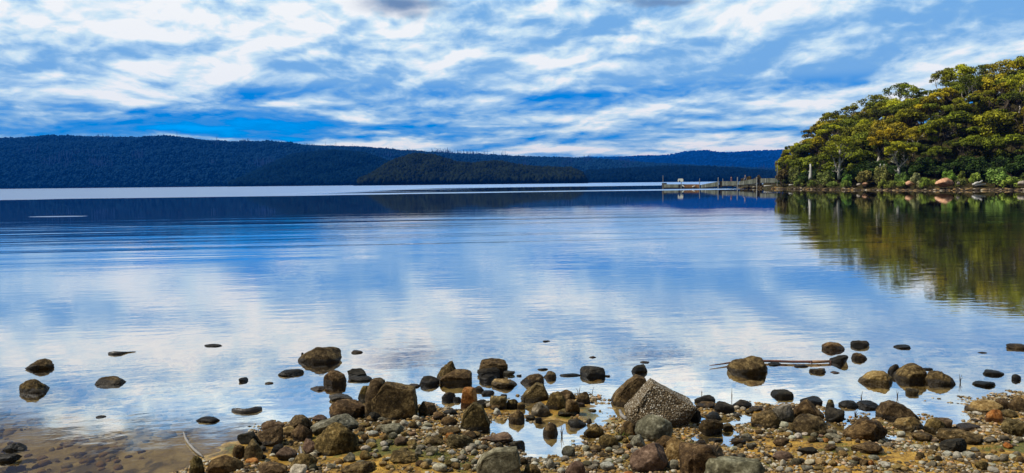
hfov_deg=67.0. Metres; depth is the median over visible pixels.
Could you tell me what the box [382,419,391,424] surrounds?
pebble
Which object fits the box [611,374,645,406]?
rock
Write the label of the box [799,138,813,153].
tree
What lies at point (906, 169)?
understorey bush
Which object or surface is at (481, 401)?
rock
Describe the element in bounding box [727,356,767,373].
rock
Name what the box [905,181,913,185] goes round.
boulder
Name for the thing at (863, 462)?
pebble
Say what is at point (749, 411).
pebble
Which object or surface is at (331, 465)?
pebble
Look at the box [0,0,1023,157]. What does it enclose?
sky
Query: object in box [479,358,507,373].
rock
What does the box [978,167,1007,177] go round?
understorey bush
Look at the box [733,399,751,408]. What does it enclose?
rock
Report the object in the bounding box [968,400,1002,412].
rock
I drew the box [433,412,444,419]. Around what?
rock
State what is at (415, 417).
pebble
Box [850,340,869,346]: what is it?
rock
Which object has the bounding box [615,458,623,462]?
pebble
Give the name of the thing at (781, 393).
rock
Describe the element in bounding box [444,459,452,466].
pebble
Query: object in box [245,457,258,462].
rock
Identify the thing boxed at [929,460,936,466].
pebble
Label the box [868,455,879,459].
pebble
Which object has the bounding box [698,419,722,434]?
rock
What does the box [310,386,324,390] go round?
rock
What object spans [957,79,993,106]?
tree
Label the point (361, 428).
pebble
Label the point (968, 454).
pebble
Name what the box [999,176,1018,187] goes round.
shrub
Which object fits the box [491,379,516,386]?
rock
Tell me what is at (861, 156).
tree
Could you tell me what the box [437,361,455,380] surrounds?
rock
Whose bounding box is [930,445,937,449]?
pebble
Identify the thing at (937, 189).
shore stones
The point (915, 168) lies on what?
understorey bush
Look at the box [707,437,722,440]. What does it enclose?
rock
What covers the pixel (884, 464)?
pebble
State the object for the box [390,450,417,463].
rock
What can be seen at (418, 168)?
distant forest
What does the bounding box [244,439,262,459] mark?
rock
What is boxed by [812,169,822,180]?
understorey bush
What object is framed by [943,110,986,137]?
tree
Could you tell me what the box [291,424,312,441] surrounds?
rock
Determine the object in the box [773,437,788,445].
rock
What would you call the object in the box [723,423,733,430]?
rock
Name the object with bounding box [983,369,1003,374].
rock
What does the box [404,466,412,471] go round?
pebble
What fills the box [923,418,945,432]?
rock
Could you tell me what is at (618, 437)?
pebble
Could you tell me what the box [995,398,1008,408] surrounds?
rock
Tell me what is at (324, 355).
rock
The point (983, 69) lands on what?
tree
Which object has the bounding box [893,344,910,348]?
rock
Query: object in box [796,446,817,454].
rock
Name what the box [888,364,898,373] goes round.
rock
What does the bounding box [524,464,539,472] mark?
rock
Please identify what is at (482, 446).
pebble
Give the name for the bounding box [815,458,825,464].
pebble
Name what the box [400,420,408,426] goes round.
pebble
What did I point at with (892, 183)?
shrub
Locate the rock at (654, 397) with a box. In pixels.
[624,378,696,427]
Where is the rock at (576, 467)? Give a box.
[566,461,585,472]
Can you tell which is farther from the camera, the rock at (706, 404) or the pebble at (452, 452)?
the rock at (706, 404)
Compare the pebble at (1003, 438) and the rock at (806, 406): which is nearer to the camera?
the pebble at (1003, 438)
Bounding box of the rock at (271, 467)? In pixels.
[258,462,287,472]
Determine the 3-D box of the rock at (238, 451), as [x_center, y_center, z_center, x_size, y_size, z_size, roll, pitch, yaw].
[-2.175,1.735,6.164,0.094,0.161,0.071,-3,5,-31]
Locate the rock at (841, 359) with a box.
[829,355,847,363]
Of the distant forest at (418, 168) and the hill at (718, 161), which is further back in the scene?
the hill at (718, 161)
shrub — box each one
[775,169,788,185]
[788,166,800,185]
[793,178,804,186]
[807,180,816,187]
[816,171,833,186]
[826,181,839,188]
[840,180,850,188]
[841,174,851,187]
[855,170,875,187]
[874,165,891,187]
[878,179,885,188]
[886,180,897,188]
[894,172,909,186]
[896,181,906,187]
[910,172,919,188]
[919,177,931,188]
[930,179,935,187]
[942,170,956,181]
[954,178,967,187]
[957,171,965,179]
[968,172,982,187]
[985,167,1009,186]
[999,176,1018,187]
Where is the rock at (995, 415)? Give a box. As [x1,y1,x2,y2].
[985,409,1003,422]
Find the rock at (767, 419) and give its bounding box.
[751,409,780,428]
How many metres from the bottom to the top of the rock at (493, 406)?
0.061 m
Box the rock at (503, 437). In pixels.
[481,432,512,442]
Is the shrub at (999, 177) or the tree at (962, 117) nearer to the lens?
the shrub at (999, 177)
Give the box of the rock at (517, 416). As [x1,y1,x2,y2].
[508,410,524,422]
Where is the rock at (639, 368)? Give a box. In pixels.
[631,364,646,372]
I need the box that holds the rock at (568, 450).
[561,445,574,456]
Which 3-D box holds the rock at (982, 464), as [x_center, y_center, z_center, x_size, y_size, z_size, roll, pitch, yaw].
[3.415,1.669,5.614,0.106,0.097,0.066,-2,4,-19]
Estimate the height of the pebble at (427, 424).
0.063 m
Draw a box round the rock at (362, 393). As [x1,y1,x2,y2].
[358,386,367,398]
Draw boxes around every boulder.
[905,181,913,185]
[935,178,953,186]
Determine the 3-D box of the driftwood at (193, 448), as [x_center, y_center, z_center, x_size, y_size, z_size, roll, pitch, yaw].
[-2.782,1.753,6.668,0.055,0.064,0.976,-3,5,-32]
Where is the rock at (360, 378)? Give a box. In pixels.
[349,376,371,380]
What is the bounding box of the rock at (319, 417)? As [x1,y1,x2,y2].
[312,414,326,421]
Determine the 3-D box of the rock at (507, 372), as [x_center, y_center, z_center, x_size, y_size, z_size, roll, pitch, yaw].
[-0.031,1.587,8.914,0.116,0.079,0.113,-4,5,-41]
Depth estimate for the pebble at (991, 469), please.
5.54 m
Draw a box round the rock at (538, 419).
[535,417,541,422]
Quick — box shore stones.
[770,187,1023,190]
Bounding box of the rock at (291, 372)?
[278,369,303,375]
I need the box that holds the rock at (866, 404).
[856,400,878,408]
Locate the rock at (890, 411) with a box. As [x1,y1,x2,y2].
[875,400,918,421]
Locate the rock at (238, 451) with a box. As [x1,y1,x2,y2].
[232,445,244,458]
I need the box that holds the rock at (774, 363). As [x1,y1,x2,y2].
[768,362,780,365]
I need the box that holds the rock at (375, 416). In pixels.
[369,412,380,421]
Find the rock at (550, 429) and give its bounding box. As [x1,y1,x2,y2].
[543,422,557,435]
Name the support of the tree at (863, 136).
on the hillside
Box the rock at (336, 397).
[329,393,352,400]
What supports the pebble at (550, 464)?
on the gravel
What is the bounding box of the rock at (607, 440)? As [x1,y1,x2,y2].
[599,434,617,448]
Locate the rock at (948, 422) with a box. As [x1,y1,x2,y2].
[936,417,952,428]
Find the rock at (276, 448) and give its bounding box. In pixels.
[271,444,283,453]
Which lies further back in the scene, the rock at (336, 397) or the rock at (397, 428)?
the rock at (336, 397)
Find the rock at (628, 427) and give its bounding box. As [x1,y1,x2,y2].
[621,421,635,435]
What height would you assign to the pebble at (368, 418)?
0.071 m
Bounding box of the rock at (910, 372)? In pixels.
[892,363,926,381]
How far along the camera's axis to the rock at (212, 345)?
10.64 m
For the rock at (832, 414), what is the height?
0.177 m
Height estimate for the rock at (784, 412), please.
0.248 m
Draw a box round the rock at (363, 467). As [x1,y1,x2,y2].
[340,461,375,472]
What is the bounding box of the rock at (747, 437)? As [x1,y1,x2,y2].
[740,433,753,441]
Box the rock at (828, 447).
[824,444,837,450]
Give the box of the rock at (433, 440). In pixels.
[423,436,443,445]
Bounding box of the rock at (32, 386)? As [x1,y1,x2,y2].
[19,379,49,393]
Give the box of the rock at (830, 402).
[826,399,834,407]
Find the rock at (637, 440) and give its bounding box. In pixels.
[630,434,644,446]
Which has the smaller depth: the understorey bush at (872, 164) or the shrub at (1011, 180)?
the shrub at (1011, 180)
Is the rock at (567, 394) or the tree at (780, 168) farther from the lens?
the tree at (780, 168)
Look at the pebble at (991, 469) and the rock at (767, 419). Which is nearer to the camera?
the pebble at (991, 469)
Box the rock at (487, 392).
[481,390,494,394]
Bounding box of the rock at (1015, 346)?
[1006,343,1023,348]
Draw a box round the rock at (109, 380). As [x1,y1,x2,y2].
[94,376,125,385]
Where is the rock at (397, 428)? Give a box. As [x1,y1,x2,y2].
[380,423,403,434]
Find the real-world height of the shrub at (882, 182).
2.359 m
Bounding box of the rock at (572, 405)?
[565,399,579,413]
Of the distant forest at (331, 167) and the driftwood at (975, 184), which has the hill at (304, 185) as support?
the distant forest at (331, 167)
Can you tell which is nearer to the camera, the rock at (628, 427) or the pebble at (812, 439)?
the pebble at (812, 439)
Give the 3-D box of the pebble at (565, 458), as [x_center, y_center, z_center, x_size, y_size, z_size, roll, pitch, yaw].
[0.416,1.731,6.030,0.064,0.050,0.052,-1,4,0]
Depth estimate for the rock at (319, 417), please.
7.16 m
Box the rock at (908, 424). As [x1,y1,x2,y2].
[893,417,923,431]
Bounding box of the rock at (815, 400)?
[800,396,822,404]
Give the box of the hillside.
[762,101,1023,189]
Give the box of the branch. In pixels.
[709,360,831,365]
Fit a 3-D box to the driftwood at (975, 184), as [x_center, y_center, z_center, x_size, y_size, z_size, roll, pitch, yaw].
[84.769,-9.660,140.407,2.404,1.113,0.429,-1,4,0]
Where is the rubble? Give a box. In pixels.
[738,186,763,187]
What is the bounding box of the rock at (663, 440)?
[656,435,671,447]
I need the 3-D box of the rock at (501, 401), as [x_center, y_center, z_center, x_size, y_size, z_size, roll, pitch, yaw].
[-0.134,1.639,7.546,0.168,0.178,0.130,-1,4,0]
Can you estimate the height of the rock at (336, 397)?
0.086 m
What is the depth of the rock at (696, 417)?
7.06 m
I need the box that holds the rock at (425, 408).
[418,401,435,415]
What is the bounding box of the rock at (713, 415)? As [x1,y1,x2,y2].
[705,411,720,419]
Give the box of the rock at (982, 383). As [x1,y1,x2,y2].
[972,381,994,385]
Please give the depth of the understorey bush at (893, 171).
157.80 m
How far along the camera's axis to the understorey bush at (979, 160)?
147.26 m
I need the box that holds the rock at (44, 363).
[25,358,53,369]
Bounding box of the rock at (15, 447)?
[3,443,27,450]
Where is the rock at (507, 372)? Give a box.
[503,370,514,374]
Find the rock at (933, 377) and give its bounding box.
[925,370,955,384]
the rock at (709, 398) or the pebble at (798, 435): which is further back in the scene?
the rock at (709, 398)
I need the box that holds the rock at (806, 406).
[793,399,824,418]
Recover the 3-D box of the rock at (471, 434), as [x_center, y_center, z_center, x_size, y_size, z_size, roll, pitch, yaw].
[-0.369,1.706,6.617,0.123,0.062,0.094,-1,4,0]
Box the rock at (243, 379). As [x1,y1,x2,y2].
[239,377,247,381]
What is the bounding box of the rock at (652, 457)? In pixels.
[630,442,667,472]
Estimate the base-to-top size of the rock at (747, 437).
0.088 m
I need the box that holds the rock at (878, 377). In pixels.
[858,370,892,384]
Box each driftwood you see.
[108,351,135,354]
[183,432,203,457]
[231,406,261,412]
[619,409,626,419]
[972,180,985,185]
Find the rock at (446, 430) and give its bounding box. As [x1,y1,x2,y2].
[438,426,460,434]
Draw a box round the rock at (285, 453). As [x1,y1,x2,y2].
[275,446,296,460]
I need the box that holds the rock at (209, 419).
[196,416,219,422]
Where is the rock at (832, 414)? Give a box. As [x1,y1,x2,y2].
[825,407,844,421]
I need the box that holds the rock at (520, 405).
[517,402,524,409]
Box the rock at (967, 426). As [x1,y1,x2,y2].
[955,423,979,430]
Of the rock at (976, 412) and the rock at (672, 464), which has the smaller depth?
the rock at (672, 464)
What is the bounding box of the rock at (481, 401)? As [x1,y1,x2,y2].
[477,399,486,407]
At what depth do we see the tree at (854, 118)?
201.55 m
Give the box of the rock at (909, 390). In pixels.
[905,387,918,393]
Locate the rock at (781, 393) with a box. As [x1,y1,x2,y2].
[770,389,793,397]
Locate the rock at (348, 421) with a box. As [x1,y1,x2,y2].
[310,414,358,435]
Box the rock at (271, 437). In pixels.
[256,425,283,446]
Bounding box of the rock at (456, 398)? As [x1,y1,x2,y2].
[453,397,460,400]
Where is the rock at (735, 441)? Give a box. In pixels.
[731,437,745,445]
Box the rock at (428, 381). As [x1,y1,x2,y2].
[420,376,438,385]
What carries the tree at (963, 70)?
on the hillside
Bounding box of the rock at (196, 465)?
[189,456,204,472]
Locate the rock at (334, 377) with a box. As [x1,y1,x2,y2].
[323,370,346,385]
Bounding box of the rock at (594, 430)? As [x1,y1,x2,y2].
[583,423,604,437]
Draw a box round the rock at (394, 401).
[371,381,417,419]
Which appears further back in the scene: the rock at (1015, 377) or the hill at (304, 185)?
the hill at (304, 185)
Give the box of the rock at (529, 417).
[525,415,534,419]
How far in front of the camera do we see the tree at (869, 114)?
197.22 m
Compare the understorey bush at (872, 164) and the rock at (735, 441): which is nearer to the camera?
the rock at (735, 441)
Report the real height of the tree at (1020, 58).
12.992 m
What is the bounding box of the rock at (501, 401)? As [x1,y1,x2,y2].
[490,395,506,409]
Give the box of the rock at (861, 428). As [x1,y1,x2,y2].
[843,417,887,441]
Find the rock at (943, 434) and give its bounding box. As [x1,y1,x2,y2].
[936,428,982,444]
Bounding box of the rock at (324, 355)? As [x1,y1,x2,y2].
[298,347,341,362]
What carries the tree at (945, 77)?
on the hillside
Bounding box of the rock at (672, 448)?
[665,437,683,459]
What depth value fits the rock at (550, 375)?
8.72 m
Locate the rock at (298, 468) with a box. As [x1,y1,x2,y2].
[290,464,306,472]
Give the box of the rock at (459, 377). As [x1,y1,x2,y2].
[440,369,471,384]
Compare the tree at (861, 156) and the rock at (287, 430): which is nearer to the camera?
the rock at (287, 430)
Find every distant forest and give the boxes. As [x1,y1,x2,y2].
[0,134,774,188]
[227,149,389,185]
[357,152,587,184]
[576,149,810,167]
[582,164,778,182]
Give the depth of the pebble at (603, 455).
6.05 m
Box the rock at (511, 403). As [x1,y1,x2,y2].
[507,399,517,408]
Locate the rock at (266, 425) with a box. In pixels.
[261,421,284,430]
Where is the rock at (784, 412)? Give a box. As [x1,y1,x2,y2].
[772,403,794,421]
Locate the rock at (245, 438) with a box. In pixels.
[237,431,257,444]
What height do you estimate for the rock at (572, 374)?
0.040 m
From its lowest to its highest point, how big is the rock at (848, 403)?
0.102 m
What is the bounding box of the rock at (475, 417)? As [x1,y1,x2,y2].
[460,402,489,432]
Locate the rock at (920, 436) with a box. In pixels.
[911,431,932,441]
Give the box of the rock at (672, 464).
[667,460,678,469]
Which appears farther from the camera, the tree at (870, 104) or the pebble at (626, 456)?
the tree at (870, 104)
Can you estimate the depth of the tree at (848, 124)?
198.90 m
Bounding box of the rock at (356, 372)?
[347,368,366,377]
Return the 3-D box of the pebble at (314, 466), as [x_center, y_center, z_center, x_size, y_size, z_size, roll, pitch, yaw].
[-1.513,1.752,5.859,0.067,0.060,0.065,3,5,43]
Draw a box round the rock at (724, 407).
[714,401,734,413]
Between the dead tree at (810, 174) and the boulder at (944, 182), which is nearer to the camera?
the boulder at (944, 182)
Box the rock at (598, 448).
[589,445,601,452]
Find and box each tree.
[775,155,791,164]
[775,157,790,174]
[778,159,793,174]
[781,145,795,156]
[784,143,800,153]
[787,143,817,168]
[788,156,820,180]
[791,153,815,168]
[792,140,819,169]
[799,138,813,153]
[801,120,823,137]
[808,164,812,179]
[810,136,834,163]
[812,153,838,172]
[815,124,846,149]
[816,119,842,127]
[817,122,840,140]
[818,134,862,178]
[819,110,850,121]
[820,118,844,123]
[820,145,860,176]
[832,114,878,135]
[838,119,856,138]
[840,103,869,114]
[841,123,869,150]
[845,148,880,170]
[848,130,886,158]
[851,109,867,116]
[856,94,889,109]
[856,117,877,127]
[857,102,889,126]
[867,99,891,114]
[867,121,909,150]
[867,128,899,160]
[870,115,897,140]
[871,139,897,161]
[872,102,914,124]
[881,98,911,119]
[882,82,916,100]
[884,108,928,141]
[884,141,917,176]
[891,141,932,163]
[901,87,940,99]
[901,104,937,125]
[902,126,926,142]
[904,96,936,123]
[916,118,962,157]
[919,87,965,112]
[920,146,954,163]
[921,103,953,124]
[929,70,953,98]
[937,85,972,106]
[941,63,977,80]
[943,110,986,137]
[943,135,987,161]
[944,81,962,86]
[950,97,979,133]
[957,74,983,98]
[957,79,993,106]
[965,89,995,114]
[967,110,1023,137]
[969,64,997,75]
[972,82,1011,109]
[975,73,1010,104]
[975,134,1008,162]
[976,74,997,102]
[984,59,1023,74]
[989,70,1023,92]
[994,70,1018,75]
[995,90,1023,113]
[997,133,1023,156]
[998,73,1023,112]
[1001,106,1023,134]
[1008,56,1023,72]
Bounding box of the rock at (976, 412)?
[971,411,981,414]
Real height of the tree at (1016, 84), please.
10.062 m
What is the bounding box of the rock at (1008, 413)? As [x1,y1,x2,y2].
[1001,409,1017,417]
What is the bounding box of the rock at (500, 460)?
[476,446,520,472]
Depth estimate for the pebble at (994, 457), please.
5.78 m
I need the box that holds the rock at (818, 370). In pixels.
[809,368,825,372]
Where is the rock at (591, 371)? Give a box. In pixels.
[580,366,604,377]
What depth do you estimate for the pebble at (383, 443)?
6.25 m
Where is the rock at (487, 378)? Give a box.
[479,374,496,382]
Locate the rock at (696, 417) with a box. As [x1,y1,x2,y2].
[690,410,700,421]
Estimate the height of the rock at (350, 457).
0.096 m
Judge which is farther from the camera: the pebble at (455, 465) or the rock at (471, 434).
the rock at (471, 434)
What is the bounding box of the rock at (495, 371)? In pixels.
[477,367,499,375]
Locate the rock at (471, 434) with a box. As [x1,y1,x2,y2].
[462,431,475,438]
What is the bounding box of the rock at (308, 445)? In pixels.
[302,438,314,453]
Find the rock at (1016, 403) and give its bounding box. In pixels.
[1008,396,1023,411]
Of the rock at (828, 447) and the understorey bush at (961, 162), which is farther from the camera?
the understorey bush at (961, 162)
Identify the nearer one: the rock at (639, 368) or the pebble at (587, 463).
the pebble at (587, 463)
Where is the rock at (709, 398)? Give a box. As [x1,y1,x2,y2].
[694,395,715,402]
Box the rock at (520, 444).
[509,440,524,449]
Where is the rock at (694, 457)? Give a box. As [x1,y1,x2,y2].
[678,442,723,472]
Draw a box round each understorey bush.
[775,179,789,184]
[799,171,816,180]
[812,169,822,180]
[830,167,847,181]
[841,170,857,182]
[852,160,873,178]
[864,160,889,173]
[874,163,895,173]
[888,165,905,178]
[896,163,913,177]
[909,161,928,174]
[911,156,941,175]
[923,166,947,177]
[940,162,965,174]
[954,156,978,172]
[961,164,984,175]
[965,156,992,177]
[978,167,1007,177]
[990,155,1012,167]
[1002,162,1023,176]
[1014,154,1023,167]
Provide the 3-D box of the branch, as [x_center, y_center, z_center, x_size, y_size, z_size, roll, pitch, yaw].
[3.085,1.516,9.286,1.512,0.051,0.187,-1,4,-3]
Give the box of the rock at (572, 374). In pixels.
[560,373,580,375]
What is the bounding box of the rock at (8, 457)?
[0,454,21,461]
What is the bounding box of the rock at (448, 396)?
[442,392,455,400]
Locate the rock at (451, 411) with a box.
[443,409,457,414]
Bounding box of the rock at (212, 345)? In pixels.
[204,344,221,346]
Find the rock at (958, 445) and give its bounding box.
[939,438,966,452]
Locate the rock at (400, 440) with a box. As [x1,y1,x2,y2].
[394,436,408,445]
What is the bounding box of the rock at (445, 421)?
[440,417,457,425]
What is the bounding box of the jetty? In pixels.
[662,177,776,188]
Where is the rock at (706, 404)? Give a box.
[696,401,714,408]
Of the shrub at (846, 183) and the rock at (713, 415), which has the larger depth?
the shrub at (846, 183)
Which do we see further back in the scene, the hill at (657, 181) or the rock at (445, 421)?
the hill at (657, 181)
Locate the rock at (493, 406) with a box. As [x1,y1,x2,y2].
[490,404,499,409]
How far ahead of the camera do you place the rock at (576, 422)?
6.99 m
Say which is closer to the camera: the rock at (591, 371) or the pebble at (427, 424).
the pebble at (427, 424)
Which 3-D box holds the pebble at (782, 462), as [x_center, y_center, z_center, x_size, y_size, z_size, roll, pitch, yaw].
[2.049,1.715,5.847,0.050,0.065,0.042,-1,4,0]
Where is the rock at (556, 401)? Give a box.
[546,391,565,409]
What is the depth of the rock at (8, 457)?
6.25 m
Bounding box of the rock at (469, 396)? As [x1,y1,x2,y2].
[461,387,477,407]
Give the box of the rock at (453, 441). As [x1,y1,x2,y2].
[446,434,472,448]
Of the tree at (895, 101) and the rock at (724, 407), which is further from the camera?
the tree at (895, 101)
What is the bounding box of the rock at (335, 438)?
[314,422,358,455]
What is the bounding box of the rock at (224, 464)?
[206,455,243,472]
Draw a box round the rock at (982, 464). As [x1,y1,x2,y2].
[975,460,988,469]
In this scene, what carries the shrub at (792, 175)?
on the hillside
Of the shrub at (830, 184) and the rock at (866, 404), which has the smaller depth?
the rock at (866, 404)
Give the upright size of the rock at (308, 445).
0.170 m
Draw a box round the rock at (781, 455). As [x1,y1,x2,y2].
[772,451,792,460]
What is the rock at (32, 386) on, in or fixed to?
in the lake water
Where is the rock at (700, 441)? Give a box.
[696,439,705,443]
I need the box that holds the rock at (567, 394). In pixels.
[561,390,574,399]
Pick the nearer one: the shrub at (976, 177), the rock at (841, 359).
the rock at (841, 359)
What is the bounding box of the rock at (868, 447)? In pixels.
[851,441,882,453]
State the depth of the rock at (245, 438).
6.49 m
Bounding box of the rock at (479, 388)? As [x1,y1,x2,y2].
[475,386,483,390]
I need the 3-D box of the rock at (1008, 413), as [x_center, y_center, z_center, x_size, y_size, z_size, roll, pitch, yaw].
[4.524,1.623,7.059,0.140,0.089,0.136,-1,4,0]
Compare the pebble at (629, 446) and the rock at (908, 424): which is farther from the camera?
the rock at (908, 424)
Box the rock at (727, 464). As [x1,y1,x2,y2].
[704,456,764,472]
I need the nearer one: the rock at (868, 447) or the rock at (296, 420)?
the rock at (868, 447)
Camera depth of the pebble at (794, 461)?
5.83 m
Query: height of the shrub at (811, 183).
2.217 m
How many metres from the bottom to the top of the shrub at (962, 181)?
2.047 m
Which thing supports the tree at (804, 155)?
on the hillside
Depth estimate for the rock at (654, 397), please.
6.87 m
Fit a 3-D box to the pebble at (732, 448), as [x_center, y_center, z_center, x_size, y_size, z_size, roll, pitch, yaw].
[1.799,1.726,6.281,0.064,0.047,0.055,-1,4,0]
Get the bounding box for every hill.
[0,139,597,188]
[228,183,356,186]
[353,182,567,185]
[587,180,738,182]
[615,151,779,167]
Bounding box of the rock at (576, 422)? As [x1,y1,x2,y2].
[568,418,585,426]
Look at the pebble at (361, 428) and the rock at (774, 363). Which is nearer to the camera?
the pebble at (361, 428)
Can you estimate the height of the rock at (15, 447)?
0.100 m
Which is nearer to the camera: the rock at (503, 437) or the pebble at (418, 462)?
the pebble at (418, 462)
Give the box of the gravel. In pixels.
[173,389,1023,472]
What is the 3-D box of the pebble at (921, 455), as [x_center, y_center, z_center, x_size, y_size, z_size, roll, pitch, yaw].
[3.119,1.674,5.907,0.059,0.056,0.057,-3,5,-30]
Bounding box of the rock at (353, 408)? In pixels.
[329,399,364,417]
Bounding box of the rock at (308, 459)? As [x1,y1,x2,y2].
[289,453,317,470]
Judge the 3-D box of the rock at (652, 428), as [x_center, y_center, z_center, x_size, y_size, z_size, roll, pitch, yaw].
[1.196,1.641,6.516,0.327,0.302,0.253,-1,4,0]
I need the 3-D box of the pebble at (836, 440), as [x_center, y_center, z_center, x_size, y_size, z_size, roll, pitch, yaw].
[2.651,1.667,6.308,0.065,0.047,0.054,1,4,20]
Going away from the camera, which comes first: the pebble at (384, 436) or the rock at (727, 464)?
the rock at (727, 464)
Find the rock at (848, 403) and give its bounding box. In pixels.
[838,400,857,407]
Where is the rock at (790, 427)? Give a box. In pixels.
[788,423,793,431]
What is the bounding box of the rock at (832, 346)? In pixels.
[822,342,844,350]
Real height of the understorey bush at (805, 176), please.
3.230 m
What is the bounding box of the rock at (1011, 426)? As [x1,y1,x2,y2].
[1001,417,1023,436]
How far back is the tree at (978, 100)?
168.80 m
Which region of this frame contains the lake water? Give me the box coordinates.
[0,182,1023,472]
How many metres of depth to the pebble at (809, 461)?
5.80 m
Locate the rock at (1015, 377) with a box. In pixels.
[1011,374,1020,379]
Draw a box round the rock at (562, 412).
[558,409,578,415]
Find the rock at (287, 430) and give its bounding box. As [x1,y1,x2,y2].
[283,426,294,435]
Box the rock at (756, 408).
[749,406,762,410]
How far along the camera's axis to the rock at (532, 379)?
8.47 m
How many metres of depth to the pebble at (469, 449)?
6.15 m
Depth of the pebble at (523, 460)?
5.97 m
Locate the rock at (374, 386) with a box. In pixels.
[365,377,384,417]
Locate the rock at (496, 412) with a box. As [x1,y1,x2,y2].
[493,408,500,415]
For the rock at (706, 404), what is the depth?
7.48 m
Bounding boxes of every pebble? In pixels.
[308,464,316,470]
[326,463,335,468]
[335,458,343,463]
[355,444,362,450]
[358,425,364,431]
[359,450,370,459]
[360,434,368,442]
[360,445,370,451]
[366,416,373,421]
[366,439,375,444]
[367,442,376,448]
[368,430,377,436]
[375,424,381,431]
[379,461,386,466]
[380,441,387,446]
[381,433,387,440]
[381,446,388,450]
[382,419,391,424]
[385,465,393,469]
[388,432,397,438]
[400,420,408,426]
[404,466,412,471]
[407,441,416,444]
[407,444,415,448]
[408,421,417,428]
[412,415,419,419]
[415,460,423,466]
[420,461,429,468]
[422,422,431,427]
[423,459,432,464]
[425,446,437,454]
[432,463,446,471]
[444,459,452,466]
[449,449,455,454]
[451,462,459,468]
[457,454,466,460]
[462,463,471,469]
[465,446,473,452]
[468,443,476,448]
[471,449,478,455]
[474,440,480,445]
[478,444,487,449]
[495,442,503,446]
[520,458,527,464]
[546,459,554,469]
[557,467,565,472]
[561,455,568,461]
[582,445,589,450]
[582,460,591,466]
[599,453,608,457]
[600,461,614,470]
[613,450,623,454]
[615,435,623,440]
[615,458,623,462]
[622,454,629,459]
[626,444,633,448]
[729,446,736,451]
[737,453,745,456]
[745,409,752,413]
[746,442,756,448]
[755,429,762,433]
[776,466,783,471]
[779,421,788,427]
[780,459,785,465]
[783,432,791,436]
[785,467,792,471]
[789,458,800,465]
[794,433,802,438]
[801,465,812,470]
[805,459,814,464]
[807,436,816,442]
[813,465,823,470]
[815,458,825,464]
[828,460,836,465]
[833,438,840,442]
[835,447,845,452]
[838,450,847,456]
[852,457,860,462]
[859,459,867,465]
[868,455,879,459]
[878,461,890,467]
[883,442,892,446]
[891,464,902,469]
[897,431,905,436]
[901,466,910,470]
[916,452,924,458]
[928,450,935,454]
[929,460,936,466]
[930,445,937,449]
[934,455,941,460]
[942,451,951,455]
[953,451,961,458]
[965,451,974,458]
[970,447,979,451]
[984,437,997,442]
[987,466,998,472]
[990,455,999,460]
[999,435,1008,440]
[999,454,1008,459]
[1003,442,1012,448]
[1015,436,1023,442]
[1017,457,1023,462]
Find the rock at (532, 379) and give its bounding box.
[520,373,543,384]
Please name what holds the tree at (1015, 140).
on the hillside
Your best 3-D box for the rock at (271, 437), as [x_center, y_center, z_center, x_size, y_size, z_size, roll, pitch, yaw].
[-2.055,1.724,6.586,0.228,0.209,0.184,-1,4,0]
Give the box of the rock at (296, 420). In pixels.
[289,414,312,428]
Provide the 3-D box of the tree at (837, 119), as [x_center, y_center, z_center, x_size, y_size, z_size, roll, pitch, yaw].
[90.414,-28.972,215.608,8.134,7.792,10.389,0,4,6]
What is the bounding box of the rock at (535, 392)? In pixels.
[521,382,548,402]
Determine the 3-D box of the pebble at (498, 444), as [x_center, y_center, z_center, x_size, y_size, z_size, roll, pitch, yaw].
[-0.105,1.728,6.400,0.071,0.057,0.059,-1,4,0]
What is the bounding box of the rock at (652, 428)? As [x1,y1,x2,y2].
[634,414,672,441]
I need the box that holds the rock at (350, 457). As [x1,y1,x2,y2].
[343,452,355,461]
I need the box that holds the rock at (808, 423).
[793,413,827,435]
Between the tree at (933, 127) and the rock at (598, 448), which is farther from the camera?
the tree at (933, 127)
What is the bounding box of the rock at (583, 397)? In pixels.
[576,392,589,403]
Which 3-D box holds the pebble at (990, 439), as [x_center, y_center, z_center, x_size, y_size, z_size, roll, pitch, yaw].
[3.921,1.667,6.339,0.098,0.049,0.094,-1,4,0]
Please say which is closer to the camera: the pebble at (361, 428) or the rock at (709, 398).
the pebble at (361, 428)
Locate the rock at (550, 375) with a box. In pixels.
[544,371,555,378]
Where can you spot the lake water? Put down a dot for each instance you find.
(682, 290)
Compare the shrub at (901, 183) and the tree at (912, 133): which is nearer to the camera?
the shrub at (901, 183)
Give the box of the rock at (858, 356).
[851,352,866,359]
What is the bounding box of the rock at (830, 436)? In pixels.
[825,433,841,439]
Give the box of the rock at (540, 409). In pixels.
[531,402,550,416]
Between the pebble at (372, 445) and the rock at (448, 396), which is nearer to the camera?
the pebble at (372, 445)
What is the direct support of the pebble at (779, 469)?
on the gravel

